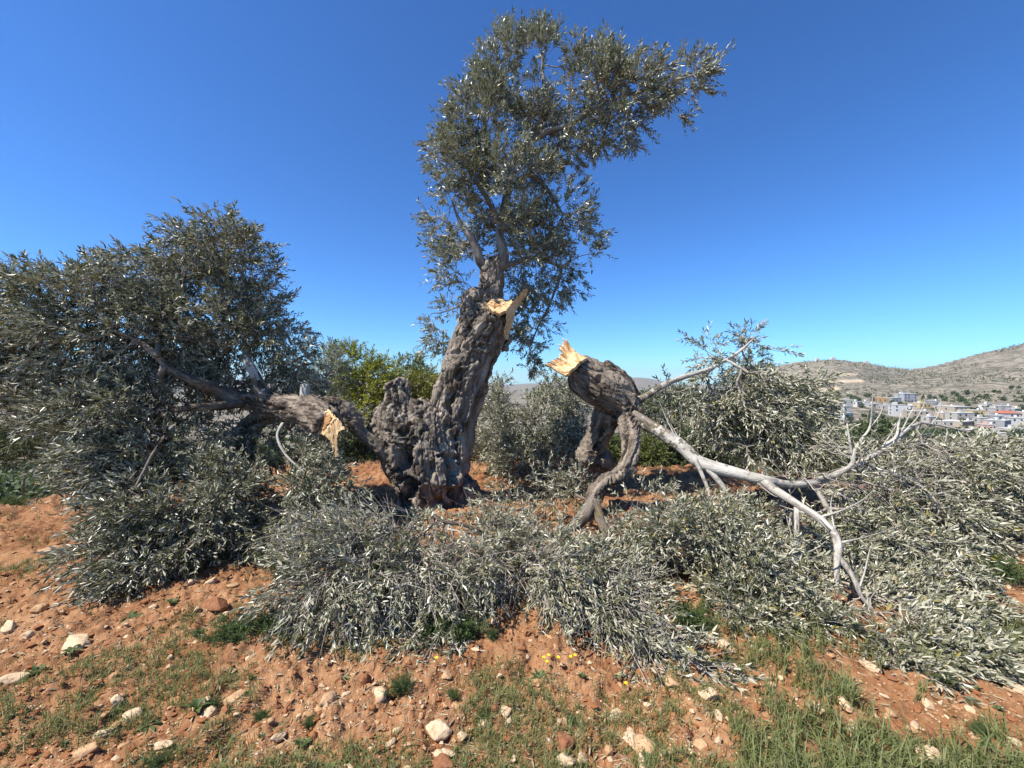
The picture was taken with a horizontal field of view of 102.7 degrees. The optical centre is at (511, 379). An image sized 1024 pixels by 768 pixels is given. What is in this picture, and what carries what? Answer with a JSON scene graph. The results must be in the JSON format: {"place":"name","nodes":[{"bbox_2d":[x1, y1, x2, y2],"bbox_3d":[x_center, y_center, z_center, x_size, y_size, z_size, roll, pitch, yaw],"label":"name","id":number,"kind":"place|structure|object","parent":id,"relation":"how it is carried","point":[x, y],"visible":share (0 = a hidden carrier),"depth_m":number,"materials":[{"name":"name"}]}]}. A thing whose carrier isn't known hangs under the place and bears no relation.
{"place":"outdoors","nodes":[
{"label":"outdoors","id":0,"kind":"place"},
{"bbox_2d":[0,456,1023,767],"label":"ground","id":1,"kind":"structure","parent":0,"point":[368,470],"depth_m":2.23,"materials":[{"name":"red soil"}]},
{"bbox_2d":[0,620,16,633],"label":"stone","id":2,"kind":"object","parent":1,"relation":"on","point":[8,626],"visible":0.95,"depth_m":2.58,"materials":[{"name":"stone"}]},
{"bbox_2d":[0,671,31,684],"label":"stone","id":3,"kind":"object","parent":1,"relation":"on","point":[10,678],"visible":0.73,"depth_m":2.15,"materials":[{"name":"stone"}]},
{"bbox_2d":[0,494,48,505],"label":"feathery weed","id":4,"kind":"object","parent":1,"relation":"on","point":[13,500],"visible":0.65,"depth_m":5.40,"materials":[{"name":"green plant"}]},
{"bbox_2d":[20,630,35,639],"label":"stone","id":5,"kind":"object","parent":1,"relation":"on","point":[27,635],"visible":0.99,"depth_m":2.52,"materials":[{"name":"stone"}]},
{"bbox_2d":[0,416,67,497],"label":"shrub","id":6,"kind":"object","parent":1,"relation":"on","point":[13,454],"visible":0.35,"depth_m":7.95,"materials":[{"name":"green plant"}]},
{"bbox_2d":[26,664,51,675],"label":"leafy weed","id":7,"kind":"object","parent":1,"relation":"on","point":[34,670],"visible":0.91,"depth_m":2.20,"materials":[{"name":"green plant"}]},
{"bbox_2d":[29,603,49,612],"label":"stone","id":8,"kind":"object","parent":1,"relation":"on","point":[39,608],"visible":0.91,"depth_m":2.85,"materials":[{"name":"stone"}]},
{"bbox_2d":[56,644,82,657],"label":"leafy weed","id":9,"kind":"object","parent":1,"relation":"on","point":[70,648],"visible":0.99,"depth_m":2.35,"materials":[{"name":"green plant"}]},
{"bbox_2d":[60,633,90,654],"bbox_3d":[-2.594,1.582,2.432,0.206,0.087,0.132,21,16,39],"label":"stone","id":10,"kind":"object","parent":1,"relation":"on","point":[81,640],"visible":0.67,"depth_m":2.43,"materials":[{"name":"stone"}]},
{"bbox_2d":[73,741,97,758],"bbox_3d":[-1.818,1.589,1.752,0.098,0.042,0.065,-16,15,-9],"label":"stone","id":11,"kind":"object","parent":1,"relation":"on","point":[85,750],"visible":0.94,"depth_m":1.74,"materials":[{"name":"stone"}]},
{"bbox_2d":[92,729,112,738],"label":"stone","id":12,"kind":"object","parent":1,"relation":"on","point":[103,733],"visible":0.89,"depth_m":1.83,"materials":[{"name":"stone"}]},
{"bbox_2d":[110,694,123,705],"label":"stone","id":13,"kind":"object","parent":1,"relation":"on","point":[115,700],"visible":0.98,"depth_m":1.99,"materials":[{"name":"stone"}]},
{"bbox_2d":[121,707,141,722],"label":"stone","id":14,"kind":"object","parent":1,"relation":"on","point":[128,712],"visible":0.59,"depth_m":1.93,"materials":[{"name":"stone"}]},
{"bbox_2d":[119,611,143,623],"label":"leafy weed","id":15,"kind":"object","parent":1,"relation":"on","point":[132,613],"visible":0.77,"depth_m":2.76,"materials":[{"name":"green plant"}]},
{"bbox_2d":[139,718,162,734],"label":"leafy weed","id":16,"kind":"object","parent":1,"relation":"on","point":[152,727],"visible":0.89,"depth_m":1.88,"materials":[{"name":"green plant"}]},
{"bbox_2d":[131,737,181,767],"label":"feathery weed","id":17,"kind":"object","parent":1,"relation":"on","point":[157,761],"visible":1,"depth_m":1.68,"materials":[{"name":"green plant"}]},
{"bbox_2d":[154,740,174,751],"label":"stone","id":18,"kind":"object","parent":1,"relation":"on","point":[160,743],"visible":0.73,"depth_m":1.75,"materials":[{"name":"stone"}]},
{"bbox_2d":[184,577,199,585],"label":"stone","id":19,"kind":"object","parent":1,"relation":"on","point":[191,581],"visible":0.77,"depth_m":3.17,"materials":[{"name":"stone"}]},
{"bbox_2d":[0,195,387,614],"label":"broken limb","id":20,"kind":"object","parent":1,"relation":"on","point":[94,463],"visible":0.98,"depth_m":3.99,"materials":[{"name":"green plant"}]},
{"bbox_2d":[183,697,209,712],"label":"leafy weed","id":21,"kind":"object","parent":1,"relation":"on","point":[197,702],"visible":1,"depth_m":1.95,"materials":[{"name":"green plant"}]},
{"bbox_2d":[187,625,208,637],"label":"feathery weed","id":22,"kind":"object","parent":1,"relation":"on","point":[199,631],"visible":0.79,"depth_m":2.48,"materials":[{"name":"green plant"}]},
{"bbox_2d":[200,706,217,716],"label":"stone","id":23,"kind":"object","parent":1,"relation":"on","point":[214,710],"visible":0.63,"depth_m":1.93,"materials":[{"name":"stone"}]},
{"bbox_2d":[203,694,224,712],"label":"feathery weed","id":24,"kind":"object","parent":1,"relation":"on","point":[214,703],"visible":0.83,"depth_m":1.98,"materials":[{"name":"green plant"}]},
{"bbox_2d":[205,597,227,610],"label":"stone","id":25,"kind":"object","parent":1,"relation":"on","point":[217,603],"visible":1,"depth_m":2.76,"materials":[{"name":"stone"}]},
{"bbox_2d":[220,689,245,704],"bbox_3d":[-1.376,1.577,2.028,0.062,0.037,0.112,-7,12,45],"label":"stone","id":26,"kind":"object","parent":1,"relation":"on","point":[232,697],"visible":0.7,"depth_m":2.02,"materials":[{"name":"stone"}]},
{"bbox_2d":[190,606,278,644],"bbox_3d":[-1.631,1.513,2.486,0.599,0.172,0.336,0,0,-6],"label":"feathery weed","id":27,"kind":"object","parent":1,"relation":"on","point":[233,632],"visible":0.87,"depth_m":2.46,"materials":[{"name":"green plant"}]},
{"bbox_2d":[245,701,272,726],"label":"feathery weed","id":28,"kind":"object","parent":1,"relation":"on","point":[262,714],"visible":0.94,"depth_m":1.92,"materials":[{"name":"green plant"}]},
{"bbox_2d":[236,606,290,637],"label":"feathery weed","id":29,"kind":"object","parent":1,"relation":"on","point":[261,621],"visible":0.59,"depth_m":2.52,"materials":[{"name":"green plant"}]},
{"bbox_2d":[269,731,286,741],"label":"stone","id":30,"kind":"object","parent":1,"relation":"on","point":[277,737],"visible":0.93,"depth_m":1.78,"materials":[{"name":"stone"}]},
{"bbox_2d":[247,534,313,582],"bbox_3d":[-1.794,1.419,3.286,0.645,0.299,0.567,0,0,-41],"label":"feathery weed","id":31,"kind":"object","parent":1,"relation":"on","point":[272,566],"visible":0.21,"depth_m":3.23,"materials":[{"name":"green plant"}]},
{"bbox_2d":[293,736,310,746],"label":"leafy weed","id":32,"kind":"object","parent":1,"relation":"on","point":[298,741],"visible":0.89,"depth_m":1.75,"materials":[{"name":"green plant"}]},
{"bbox_2d":[298,712,318,730],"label":"feathery weed","id":33,"kind":"object","parent":1,"relation":"on","point":[308,722],"visible":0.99,"depth_m":1.85,"materials":[{"name":"green plant"}]},
{"bbox_2d":[319,691,336,705],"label":"stone","id":34,"kind":"object","parent":1,"relation":"on","point":[330,697],"visible":0.84,"depth_m":1.97,"materials":[{"name":"stone"}]},
{"bbox_2d":[281,332,375,460],"bbox_3d":[-3.689,0.436,8.134,2.052,2.758,1.832,0,0,0],"label":"olive tree","id":35,"kind":"object","parent":1,"relation":"on","point":[331,360],"visible":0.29,"depth_m":8.29,"materials":[{"name":"green plant"}]},
{"bbox_2d":[327,429,378,462],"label":"shrub","id":36,"kind":"object","parent":1,"relation":"on","point":[356,450],"visible":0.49,"depth_m":8.74,"materials":[{"name":"green plant"}]},
{"bbox_2d":[316,336,410,460],"bbox_3d":[-3.802,0.604,10.429,2.673,3.478,2.177,0,0,21],"label":"bushy tree","id":37,"kind":"object","parent":1,"relation":"on","point":[366,371],"visible":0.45,"depth_m":10.29,"materials":[{"name":"green plant"}]},
{"bbox_2d":[359,673,370,684],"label":"stone","id":38,"kind":"object","parent":1,"relation":"on","point":[364,679],"visible":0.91,"depth_m":2.15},
{"bbox_2d":[374,686,386,701],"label":"stone","id":39,"kind":"object","parent":1,"relation":"on","point":[380,696],"visible":0.96,"depth_m":2.00,"materials":[{"name":"stone"}]},
{"bbox_2d":[378,666,420,699],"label":"feathery weed","id":40,"kind":"object","parent":1,"relation":"on","point":[399,686],"visible":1,"depth_m":2.06,"materials":[{"name":"green plant"}]},
{"bbox_2d":[373,348,440,399],"bbox_3d":[-2.825,0.802,11.576,2.358,3.482,1.969,0,0,0],"label":"bushy tree","id":41,"kind":"object","parent":1,"relation":"on","point":[415,375],"visible":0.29,"depth_m":11.38,"materials":[{"name":"green plant"}]},
{"bbox_2d":[425,718,451,741],"bbox_3d":[-0.330,1.585,1.851,0.108,0.064,0.085,0,0,-25],"label":"stone","id":42,"kind":"object","parent":1,"relation":"on","point":[438,729],"visible":1,"depth_m":1.84,"materials":[{"name":"stone"}]},
{"bbox_2d":[432,753,453,767],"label":"stone","id":43,"kind":"object","parent":1,"relation":"on","point":[440,760],"visible":0.98,"depth_m":1.67,"materials":[{"name":"stone"}]},
{"bbox_2d":[441,669,451,679],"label":"stone","id":44,"kind":"object","parent":1,"relation":"on","point":[447,675],"visible":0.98,"depth_m":2.19,"materials":[{"name":"stone"}]},
{"bbox_2d":[441,748,455,757],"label":"stone","id":45,"kind":"object","parent":1,"relation":"on","point":[446,750],"visible":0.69,"depth_m":1.72,"materials":[{"name":"stone"}]},
{"bbox_2d":[411,612,488,642],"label":"feathery weed","id":46,"kind":"object","parent":1,"relation":"on","point":[428,631],"visible":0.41,"depth_m":2.49,"materials":[{"name":"green plant"}]},
{"bbox_2d":[444,680,463,700],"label":"feathery weed","id":47,"kind":"object","parent":1,"relation":"on","point":[452,694],"visible":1,"depth_m":2.04,"materials":[{"name":"green plant"}]},
{"bbox_2d":[430,605,488,643],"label":"feathery weed","id":48,"kind":"object","parent":1,"relation":"on","point":[471,626],"visible":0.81,"depth_m":2.47,"materials":[{"name":"green plant"}]},
{"bbox_2d":[457,730,467,740],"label":"stone","id":49,"kind":"object","parent":1,"relation":"on","point":[460,735],"visible":0.94,"depth_m":1.83,"materials":[{"name":"stone"}]},
{"bbox_2d":[471,699,495,725],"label":"feathery weed","id":50,"kind":"object","parent":1,"relation":"on","point":[482,714],"visible":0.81,"depth_m":1.93,"materials":[{"name":"green plant"}]},
{"bbox_2d":[481,623,499,640],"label":"feathery weed","id":51,"kind":"object","parent":1,"relation":"on","point":[490,632],"visible":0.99,"depth_m":2.48,"materials":[{"name":"green plant"}]},
{"bbox_2d":[501,704,511,718],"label":"stone","id":52,"kind":"object","parent":1,"relation":"on","point":[508,710],"visible":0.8,"depth_m":1.96,"materials":[{"name":"stone"}]},
{"bbox_2d":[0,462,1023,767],"bbox_3d":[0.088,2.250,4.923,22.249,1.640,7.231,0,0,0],"label":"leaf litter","id":53,"kind":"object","parent":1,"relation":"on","point":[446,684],"visible":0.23,"depth_m":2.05,"materials":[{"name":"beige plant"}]},
{"bbox_2d":[470,364,593,494],"bbox_3d":[0.274,0.737,6.634,2.510,2.100,2.233,0,0,0],"label":"olive tree","id":54,"kind":"object","parent":1,"relation":"on","point":[537,445],"visible":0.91,"depth_m":6.38,"materials":[{"name":"green plant"}]},
{"bbox_2d":[530,668,546,678],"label":"leafy weed","id":55,"kind":"object","parent":1,"relation":"on","point":[536,674],"visible":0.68,"depth_m":2.21,"materials":[{"name":"green plant"}]},
{"bbox_2d":[367,5,734,515],"bbox_3d":[0.454,-1.316,5.265,4.449,6.673,1.900,0,0,0],"label":"olive tree","id":56,"kind":"object","parent":1,"relation":"on","point":[429,444],"visible":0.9,"depth_m":4.91,"materials":[{"name":"green plant"}]},
{"bbox_2d":[553,730,574,754],"bbox_3d":[0.210,1.603,1.793,0.107,0.066,0.125,-5,9,36],"label":"stone","id":57,"kind":"object","parent":1,"relation":"on","point":[566,741],"visible":0.62,"depth_m":1.79,"materials":[{"name":"stone"}]},
{"bbox_2d":[557,752,575,766],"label":"stone","id":58,"kind":"object","parent":1,"relation":"on","point":[567,759],"visible":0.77,"depth_m":1.70,"materials":[{"name":"stone"}]},
{"bbox_2d":[606,432,642,464],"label":"shrub","id":59,"kind":"object","parent":1,"relation":"on","point":[612,447],"visible":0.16,"depth_m":7.81,"materials":[{"name":"green plant"}]},
{"bbox_2d":[231,317,1023,707],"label":"broken limb","id":60,"kind":"object","parent":1,"relation":"on","point":[945,507],"visible":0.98,"depth_m":3.11,"materials":[{"name":"green plant"}]},
{"bbox_2d":[621,730,635,749],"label":"stone","id":61,"kind":"object","parent":1,"relation":"on","point":[632,735],"visible":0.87,"depth_m":1.80,"materials":[{"name":"stone"}]},
{"bbox_2d":[635,734,655,756],"bbox_3d":[0.573,1.587,1.759,0.122,0.054,0.100,4,13,35],"label":"stone","id":62,"kind":"object","parent":1,"relation":"on","point":[643,742],"visible":0.39,"depth_m":1.76,"materials":[{"name":"stone"}]},
{"bbox_2d":[620,431,686,467],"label":"shrub","id":63,"kind":"object","parent":1,"relation":"on","point":[650,455],"visible":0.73,"depth_m":7.62,"materials":[{"name":"green plant"}]},
{"bbox_2d":[616,379,711,450],"bbox_3d":[4.844,1.376,12.502,3.602,3.171,2.392,0,0,0],"label":"olive tree","id":64,"kind":"object","parent":1,"relation":"on","point":[650,410],"visible":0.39,"depth_m":12.00,"materials":[{"name":"green plant"}]},
{"bbox_2d":[665,674,680,687],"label":"stone","id":65,"kind":"object","parent":1,"relation":"on","point":[671,681],"visible":0.8,"depth_m":2.07,"materials":[{"name":"stone"}]},
{"bbox_2d":[651,592,733,636],"bbox_3d":[1.125,1.496,2.611,0.447,0.181,0.393,0,0,-14],"label":"feathery weed","id":66,"kind":"object","parent":1,"relation":"on","point":[697,613],"visible":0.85,"depth_m":2.58,"materials":[{"name":"green plant"}]},
{"bbox_2d":[692,738,707,751],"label":"stone","id":67,"kind":"object","parent":1,"relation":"on","point":[701,743],"visible":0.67,"depth_m":1.76,"materials":[{"name":"stone"}]},
{"bbox_2d":[669,423,740,465],"bbox_3d":[3.663,1.405,7.981,1.700,1.118,1.234,0,0,0],"label":"shrub","id":68,"kind":"object","parent":1,"relation":"on","point":[678,461],"visible":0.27,"depth_m":7.77,"materials":[{"name":"green plant"}]},
{"bbox_2d":[702,687,717,699],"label":"stone","id":69,"kind":"object","parent":1,"relation":"on","point":[715,694],"visible":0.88,"depth_m":1.97,"materials":[{"name":"stone"}]},
{"bbox_2d":[717,639,736,652],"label":"stone","id":70,"kind":"object","parent":1,"relation":"on","point":[727,646],"visible":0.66,"depth_m":2.38,"materials":[{"name":"stone"}]},
{"bbox_2d":[721,429,790,472],"bbox_3d":[4.620,1.449,8.003,1.690,1.114,1.229,0,0,0],"label":"shrub","id":71,"kind":"object","parent":1,"relation":"on","point":[781,468],"visible":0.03,"depth_m":7.85,"materials":[{"name":"green plant"}]},
{"bbox_2d":[755,441,845,474],"bbox_3d":[5.735,1.547,8.184,1.660,1.015,1.266,0,0,0],"label":"shrub","id":72,"kind":"object","parent":1,"relation":"on","point":[837,464],"visible":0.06,"depth_m":7.87,"materials":[{"name":"green plant"}]},
{"bbox_2d":[804,742,825,759],"bbox_3d":[1.271,1.558,1.714,0.096,0.044,0.069,0,0,-6],"label":"stone","id":73,"kind":"object","parent":1,"relation":"on","point":[814,747],"visible":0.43,"depth_m":1.71,"materials":[{"name":"stone"}]},
{"bbox_2d":[837,694,853,713],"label":"stone","id":74,"kind":"object","parent":1,"relation":"on","point":[849,709],"visible":0.71,"depth_m":1.94,"materials":[{"name":"stone"}]},
{"bbox_2d":[811,432,890,479],"bbox_3d":[6.983,1.685,8.527,1.800,1.235,1.173,0,0,0],"label":"shrub","id":75,"kind":"object","parent":1,"relation":"on","point":[848,460],"visible":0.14,"depth_m":8.35,"materials":[{"name":"green plant"}]},
{"bbox_2d":[859,659,882,673],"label":"stone","id":76,"kind":"object","parent":1,"relation":"on","point":[868,665],"visible":0.93,"depth_m":2.23,"materials":[{"name":"stone"}]},
{"bbox_2d":[882,718,904,734],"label":"stone","id":77,"kind":"object","parent":1,"relation":"on","point":[892,726],"visible":0.49,"depth_m":1.86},
{"bbox_2d":[870,428,948,467],"bbox_3d":[8.783,1.906,9.138,2.012,1.767,1.440,0,0,24],"label":"shrub","id":78,"kind":"object","parent":1,"relation":"on","point":[877,435],"visible":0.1,"depth_m":9.01,"materials":[{"name":"green plant"}]},
{"bbox_2d":[915,744,940,763],"bbox_3d":[1.737,1.560,1.704,0.104,0.070,0.089,8,-9,-17],"label":"stone","id":79,"kind":"object","parent":1,"relation":"on","point":[933,748],"visible":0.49,"depth_m":1.69,"materials":[{"name":"stone"}]},
{"bbox_2d":[927,670,958,686],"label":"feathery weed","id":80,"kind":"object","parent":1,"relation":"on","point":[943,679],"visible":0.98,"depth_m":2.11,"materials":[{"name":"green plant"}]},
{"bbox_2d":[947,707,1000,740],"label":"feathery weed","id":81,"kind":"object","parent":1,"relation":"on","point":[977,722],"visible":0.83,"depth_m":1.82,"materials":[{"name":"green plant"}]},
{"bbox_2d":[952,547,1023,586],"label":"feathery weed","id":82,"kind":"object","parent":1,"relation":"on","point":[1014,571],"visible":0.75,"depth_m":3.15,"materials":[{"name":"green plant"}]},
{"bbox_2d":[0,460,1023,767],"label":"grass","id":83,"kind":"structure","parent":0,"point":[864,730],"depth_m":1.86,"materials":[{"name":"plant"}]},
{"bbox_2d":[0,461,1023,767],"bbox_3d":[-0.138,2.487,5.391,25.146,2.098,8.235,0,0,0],"label":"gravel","id":84,"kind":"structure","parent":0,"point":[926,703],"depth_m":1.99,"materials":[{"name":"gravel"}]},
{"bbox_2d":[0,344,1023,495],"bbox_3d":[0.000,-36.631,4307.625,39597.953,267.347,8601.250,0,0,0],"label":"hills","id":85,"kind":"structure","parent":0,"point":[1000,361],"depth_m":710.62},
{"bbox_2d":[0,385,1023,500],"bbox_3d":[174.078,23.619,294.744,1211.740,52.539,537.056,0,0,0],"label":"orchard","id":86,"kind":"object","parent":85,"relation":"on","point":[11,482],"visible":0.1,"depth_m":178.99,"materials":[{"name":"green plant"}]},
{"bbox_2d":[526,382,578,406],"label":"slope tree","id":87,"kind":"object","parent":85,"relation":"on","point":[527,389],"visible":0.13,"depth_m":44.55,"materials":[{"name":"green plant"}]},
{"bbox_2d":[824,422,868,469],"bbox_3d":[26.706,6.397,33.765,4.075,5.929,3.755,0,0,0],"label":"slope tree","id":88,"kind":"object","parent":85,"relation":"on","point":[853,431],"visible":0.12,"depth_m":32.82,"materials":[{"name":"green plant"}]},
{"bbox_2d":[688,342,1023,411],"bbox_3d":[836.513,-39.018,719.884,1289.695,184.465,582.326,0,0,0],"label":"scrub","id":89,"kind":"object","parent":85,"relation":"on","point":[959,380],"visible":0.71,"depth_m":680.38,"materials":[{"name":"green plant"}]},
{"bbox_2d":[849,415,913,437],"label":"slope tree","id":90,"kind":"object","parent":85,"relation":"on","point":[884,425],"visible":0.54,"depth_m":59.03,"materials":[{"name":"green plant"}]},
{"bbox_2d":[888,402,906,417],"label":"house","id":91,"kind":"structure","parent":85,"relation":"on","point":[895,409],"depth_m":413.55,"materials":[{"name":"white paint"}]},
{"bbox_2d":[894,392,916,401],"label":"house","id":92,"kind":"structure","parent":85,"relation":"on","point":[905,396],"depth_m":520.71,"materials":[{"name":"grey paint"}]},
{"bbox_2d":[903,408,929,421],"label":"house","id":93,"kind":"structure","parent":85,"relation":"on","point":[915,412],"depth_m":394.78,"materials":[{"name":"beige paint"}]},
{"bbox_2d":[911,401,930,407],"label":"house","id":94,"kind":"structure","parent":85,"relation":"on","point":[919,404],"depth_m":461.06,"materials":[{"name":"yellow paint"}]},
{"bbox_2d":[921,413,938,422],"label":"house","id":95,"kind":"structure","parent":85,"relation":"on","point":[929,417],"depth_m":374.58,"materials":[{"name":"paint"}]},
{"bbox_2d":[908,429,959,442],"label":"slope tree","id":96,"kind":"object","parent":85,"relation":"on","point":[928,432],"visible":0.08,"depth_m":54.37,"materials":[{"name":"green plant"}]},
{"bbox_2d":[932,420,953,426],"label":"house","id":97,"kind":"structure","parent":85,"relation":"on","point":[946,423],"depth_m":353.65,"materials":[{"name":"paint"}]},
{"bbox_2d":[938,405,972,411],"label":"house","id":98,"kind":"structure","parent":85,"relation":"on","point":[951,408],"depth_m":422.65,"materials":[{"name":"beige paint"}]},
{"bbox_2d":[943,419,972,426],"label":"house","id":99,"kind":"structure","parent":85,"relation":"on","point":[956,423],"depth_m":350.78,"materials":[{"name":"beige paint"}]},
{"bbox_2d":[944,410,974,419],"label":"house","id":100,"kind":"structure","parent":85,"relation":"on","point":[957,415],"depth_m":378.94,"materials":[{"name":"paint"}]},
{"bbox_2d":[962,408,984,415],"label":"house","id":101,"kind":"structure","parent":85,"relation":"on","point":[975,411],"depth_m":394.29,"materials":[{"name":"yellow paint"}]},
{"bbox_2d":[972,414,989,423],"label":"house","id":102,"kind":"structure","parent":85,"relation":"on","point":[979,419],"depth_m":363.84,"materials":[{"name":"paint"}]},
{"bbox_2d":[976,421,993,427],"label":"house","id":103,"kind":"structure","parent":85,"relation":"on","point":[985,424],"depth_m":333.70,"materials":[{"name":"pink paint"}]},
{"bbox_2d":[984,416,1010,427],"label":"house","id":104,"kind":"structure","parent":85,"relation":"on","point":[997,421],"depth_m":337.31,"materials":[{"name":"grey paint"}]},
{"bbox_2d":[994,403,1011,409],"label":"house","id":105,"kind":"structure","parent":85,"relation":"on","point":[1001,406],"depth_m":418.51,"materials":[{"name":"grey paint"}]},
{"bbox_2d":[995,410,1020,416],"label":"house","id":106,"kind":"structure","parent":85,"relation":"on","point":[1006,413],"depth_m":381.32,"materials":[{"name":"white paint"}]},
{"bbox_2d":[1002,416,1023,426],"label":"house","id":107,"kind":"structure","parent":85,"relation":"on","point":[1015,420],"depth_m":349.97,"materials":[{"name":"white paint"}]},
{"bbox_2d":[0,0,1023,384],"label":"sky","id":108,"kind":"structure","parent":0,"point":[855,187],"materials":[{"name":"blue"}]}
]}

